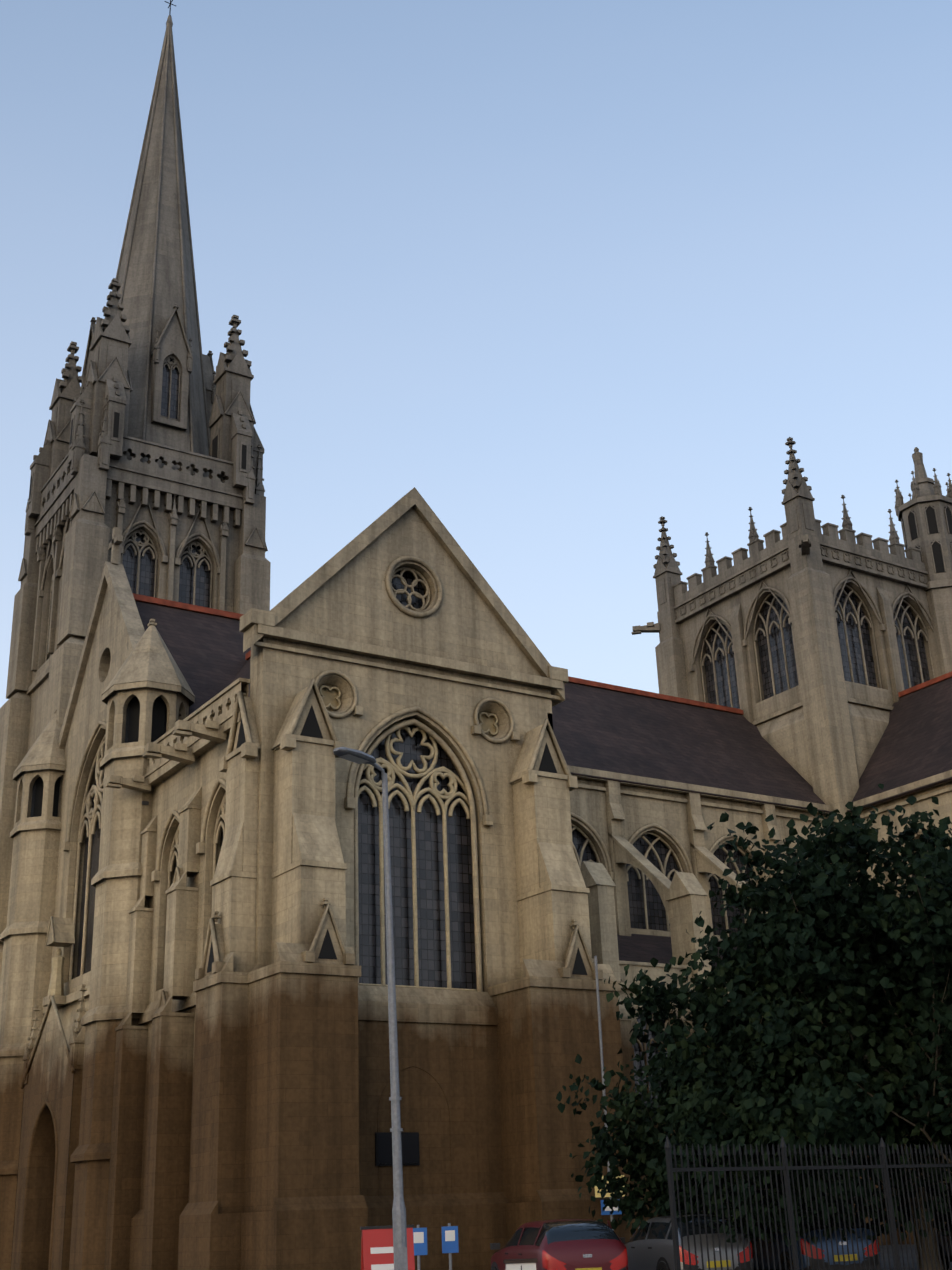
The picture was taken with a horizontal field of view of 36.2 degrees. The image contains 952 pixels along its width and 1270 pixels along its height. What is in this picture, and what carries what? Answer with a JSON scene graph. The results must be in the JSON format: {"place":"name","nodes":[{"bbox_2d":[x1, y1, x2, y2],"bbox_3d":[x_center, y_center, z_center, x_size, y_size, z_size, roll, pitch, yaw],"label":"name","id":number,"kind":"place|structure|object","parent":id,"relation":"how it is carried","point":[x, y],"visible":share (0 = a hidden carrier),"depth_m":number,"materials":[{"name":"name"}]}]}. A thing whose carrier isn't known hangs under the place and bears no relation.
{"place":"outdoors","nodes":[
{"label":"outdoors","id":0,"kind":"place"},
{"bbox_2d":[0,15,951,1269],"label":"church","id":1,"kind":"structure","parent":0,"point":[222,1116],"depth_m":46.31,"materials":[{"name":"beige stone"}]},
{"bbox_2d":[47,948,64,995],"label":"statue","id":2,"kind":"object","parent":1,"relation":"attached to","point":[56,985],"visible":0.96,"depth_m":53.37,"materials":[{"name":"beige stone"}]},
{"bbox_2d":[69,734,105,980],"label":"window tracery","id":3,"kind":"object","parent":1,"relation":"on","point":[91,815],"visible":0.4,"depth_m":55.54,"materials":[{"name":"beige stone"}]},
{"bbox_2d":[160,355,180,421],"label":"window tracery","id":4,"kind":"object","parent":1,"relation":"on","point":[169,363],"visible":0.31,"depth_m":71.23,"materials":[{"name":"beige stone"}]},
{"bbox_2d":[19,555,442,1269],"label":"church stone","id":5,"kind":"object","parent":1,"relation":"attached to","point":[399,607],"visible":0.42,"depth_m":47.21,"materials":[{"name":"beige stone"}]},
{"bbox_2d":[20,502,514,1088],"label":"stone molding","id":6,"kind":"structure","parent":1,"relation":"on","point":[348,712],"depth_m":50.60,"materials":[{"name":"beige stone"}]},
{"bbox_2d":[18,356,675,1093],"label":"church stone","id":7,"kind":"object","parent":1,"relation":"on","point":[410,606],"visible":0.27,"depth_m":53.44,"materials":[{"name":"beige stone"}]},
{"bbox_2d":[377,1134,417,1163],"bbox_3d":[-2.131,13.965,39.600,1.250,0.750,0.080,11,-25,-31],"label":"wall plaque","id":8,"kind":"object","parent":1,"relation":"attached to","point":[409,1143],"visible":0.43,"depth_m":39.58,"materials":[{"name":"black metal"}]},
{"bbox_2d":[201,903,594,971],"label":"buttress gablets","id":9,"kind":"object","parent":1,"relation":"on","point":[211,930],"visible":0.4,"depth_m":39.94,"materials":[{"name":"beige stone"}]},
{"bbox_2d":[226,678,571,991],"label":"stone molding","id":10,"kind":"structure","parent":1,"relation":"on","point":[373,745],"depth_m":43.67,"materials":[{"name":"beige stone"}]},
{"bbox_2d":[318,685,497,735],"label":"round window","id":11,"kind":"structure","parent":1,"relation":"attached to","point":[332,695],"depth_m":44.27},
{"bbox_2d":[319,685,498,735],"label":"church stone","id":12,"kind":"object","parent":1,"relation":"attached to","point":[339,706],"visible":0.85,"depth_m":44.21,"materials":[{"name":"beige stone"}]},
{"bbox_2d":[377,1065,452,1195],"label":"arch molding","id":13,"kind":"structure","parent":1,"relation":"attached to","point":[449,1118],"depth_m":40.42,"materials":[{"name":"brown stone"}]},
{"bbox_2d":[358,718,476,990],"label":"window tracery","id":14,"kind":"object","parent":1,"relation":"attached to","point":[397,768],"visible":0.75,"depth_m":44.28,"materials":[{"name":"beige stone"}]},
{"bbox_2d":[43,24,931,1038],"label":"stone moldings","id":15,"kind":"structure","parent":1,"relation":"on","point":[167,42],"depth_m":73.42,"materials":[{"name":"beige stone"}]},
{"bbox_2d":[45,307,935,984],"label":"church stone","id":16,"kind":"object","parent":1,"relation":"on","point":[189,555],"visible":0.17,"depth_m":65.83,"materials":[{"name":"beige stone"}]},
{"bbox_2d":[132,593,951,714],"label":"roof ridge","id":17,"kind":"structure","parent":1,"relation":"on","point":[184,606],"depth_m":70.23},
{"bbox_2d":[135,601,951,966],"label":"roof","id":18,"kind":"structure","parent":1,"relation":"on","point":[615,731],"depth_m":66.21,"materials":[{"name":"grey tile"}]},
{"bbox_2d":[675,546,946,618],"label":"battlement parapet","id":19,"kind":"structure","parent":1,"relation":"on","point":[866,560],"depth_m":76.03,"materials":[{"name":"beige stone"}]},
{"bbox_2d":[700,584,934,707],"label":"window tracery","id":20,"kind":"object","parent":1,"relation":"on","point":[901,632],"visible":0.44,"depth_m":75.18,"materials":[{"name":"beige stone"}]},
{"bbox_2d":[901,505,951,572],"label":"turret openings","id":21,"kind":"object","parent":1,"relation":"on","point":[904,535],"visible":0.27,"depth_m":78.59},
{"bbox_2d":[0,0,951,707],"label":"sky","id":22,"kind":"structure","parent":0,"point":[571,277],"materials":[{"name":"blue"}]},
{"bbox_2d":[503,1258,537,1263],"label":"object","id":23,"kind":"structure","parent":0,"point":[530,1260],"depth_m":26.59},
{"bbox_2d":[879,1244,916,1253],"bbox_3d":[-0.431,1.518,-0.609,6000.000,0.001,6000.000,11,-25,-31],"label":"window","id":24,"kind":"structure","parent":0,"point":[903,1247],"depth_m":50.28,"materials":[{"name":"black glass"}]},
{"bbox_2d":[880,1252,951,1269],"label":"car park ground","id":25,"kind":"structure","parent":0,"point":[901,1260],"depth_m":39.86,"materials":[{"name":"grey asphalt"}]},
{"bbox_2d":[333,747,407,1269],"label":"lamp post","id":26,"kind":"object","parent":25,"relation":"on","point":[399,1233],"visible":0.88,"depth_m":19.80,"materials":[{"name":"grey metal"}]},
{"bbox_2d":[340,754,368,763],"bbox_3d":[-1.745,1.776,20.841,0.200,0.007,0.460,-17,-26,33],"label":"street lamp head","id":27,"kind":"object","parent":26,"relation":"attached to","point":[352,758],"visible":1,"depth_m":20.85,"materials":[{"name":"grey"}]},
{"bbox_2d":[368,763,384,783],"bbox_3d":[-1.464,2.022,21.148,0.060,0.399,0.478,-17,-26,33],"label":"lamp arm","id":28,"kind":"object","parent":26,"relation":"attached to","point":[378,767],"visible":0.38,"depth_m":21.25},
{"bbox_2d":[361,1228,414,1269],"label":"red sign board","id":29,"kind":"object","parent":25,"relation":"on","point":[372,1238],"visible":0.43,"depth_m":20.64,"materials":[{"name":"red metal"}]},
{"bbox_2d":[370,1247,393,1269],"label":"red white sign","id":30,"kind":"object","parent":29,"relation":"attached to","point":[376,1250],"visible":0.59,"depth_m":20.54,"materials":[{"name":"paint"}]},
{"bbox_2d":[360,1225,413,1229],"bbox_3d":[-1.270,8.464,20.831,0.754,0.040,0.378,11,-25,-31],"label":"sign board top","id":31,"kind":"object","parent":29,"relation":"attached to","point":[381,1227],"visible":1,"depth_m":20.76,"materials":[{"name":"metal"}]},
{"bbox_2d":[417,1225,419,1269],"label":"sign post","id":32,"kind":"object","parent":25,"relation":"on","point":[418,1259],"visible":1,"depth_m":25.79,"materials":[{"name":"grey metal"}]},
{"bbox_2d":[413,1228,426,1254],"bbox_3d":[-1.019,10.777,25.893,0.300,0.450,0.020,1,-22,-9],"label":"parking sign","id":33,"kind":"object","parent":32,"relation":"attached to","point":[420,1248],"visible":0.57,"depth_m":25.87,"materials":[{"name":"blue metal"}]},
{"bbox_2d":[413,1232,423,1242],"bbox_3d":[-1.020,10.712,25.906,0.180,0.180,0.005,1,-22,-9],"label":"sign panel","id":34,"kind":"object","parent":33,"relation":"attached to","point":[418,1237],"visible":1,"depth_m":25.91,"materials":[{"name":"grey"}]},
{"bbox_2d":[448,1223,451,1269],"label":"sign post","id":35,"kind":"object","parent":25,"relation":"on","point":[450,1259],"visible":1,"depth_m":26.55,"materials":[{"name":"grey metal"}]},
{"bbox_2d":[442,1226,458,1252],"bbox_3d":[-0.475,11.062,26.663,0.300,0.450,0.020,1,-22,-9],"label":"parking sign","id":36,"kind":"object","parent":35,"relation":"attached to","point":[449,1246],"visible":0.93,"depth_m":26.63,"materials":[{"name":"blue metal"}]},
{"bbox_2d":[445,1230,454,1240],"bbox_3d":[-0.475,10.997,26.676,0.180,0.180,0.005,1,-22,-9],"label":"sign panel","id":37,"kind":"object","parent":36,"relation":"attached to","point":[449,1235],"visible":1,"depth_m":26.67,"materials":[{"name":"grey"}]},
{"bbox_2d":[490,1219,627,1269],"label":"red hatchback car","id":38,"kind":"object","parent":25,"relation":"on","point":[574,1244],"visible":0.98,"depth_m":27.68,"materials":[{"name":"red metal"}]},
{"bbox_2d":[594,956,613,1230],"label":"pole","id":39,"kind":"object","parent":25,"relation":"on","point":[600,1030],"visible":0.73,"depth_m":41.56,"materials":[{"name":"grey metal"}]},
{"bbox_2d":[595,1175,624,1196],"bbox_3d":[3.674,15.132,40.006,0.840,0.550,0.030,0,-22,-6],"label":"yellow sign","id":40,"kind":"object","parent":39,"relation":"attached to","point":[599,1194],"visible":0.29,"depth_m":39.92,"materials":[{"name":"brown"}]},
{"bbox_2d":[601,1199,621,1214],"bbox_3d":[3.694,15.629,39.809,0.514,0.380,0.277,11,-25,-31],"label":"blue sign","id":41,"kind":"object","parent":39,"relation":"attached to","point":[604,1212],"visible":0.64,"depth_m":39.75,"materials":[{"name":"blue metal"}]},
{"bbox_2d":[605,1206,617,1210],"bbox_3d":[3.696,15.622,39.792,0.324,0.180,0.166,11,-25,-31],"label":"sign graphic","id":42,"kind":"object","parent":41,"relation":"attached to","point":[609,1209],"visible":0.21,"depth_m":39.77,"materials":[{"name":"white paint"}]},
{"bbox_2d":[620,1215,753,1269],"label":"grey car","id":43,"kind":"object","parent":25,"relation":"on","point":[649,1245],"visible":0.62,"depth_m":28.89,"materials":[{"name":"silver metal"}]},
{"bbox_2d":[556,783,951,1269],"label":"plane tree","id":44,"kind":"object","parent":25,"relation":"on","point":[791,955],"depth_m":28.90,"materials":[{"name":"green plant"}]},
{"bbox_2d":[664,1136,951,1269],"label":"iron fence","id":45,"kind":"object","parent":25,"relation":"on","point":[884,1166],"visible":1,"depth_m":22.69,"materials":[{"name":"black metal"}]},
{"bbox_2d":[746,1210,880,1269],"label":"blue car","id":46,"kind":"object","parent":25,"relation":"on","point":[819,1251],"visible":0.4,"depth_m":29.29,"materials":[{"name":"painted metal"},{"name":"glass"},{"name":"rubber"}]},
{"bbox_2d":[934,1219,951,1269],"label":"silver car","id":47,"kind":"object","parent":25,"relation":"on","point":[944,1245],"visible":0.17,"depth_m":33.61,"materials":[{"name":"grey metal"}]},
{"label":"utility cabinet kerb","id":48,"kind":"structure","parent":0,"visible":0},
{"bbox_2d":[505,1262,535,1269],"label":"white utility cabinet","id":49,"kind":"object","parent":48,"relation":"on","point":[525,1266],"depth_m":26.58,"materials":[{"name":"white metal"}]}
]}

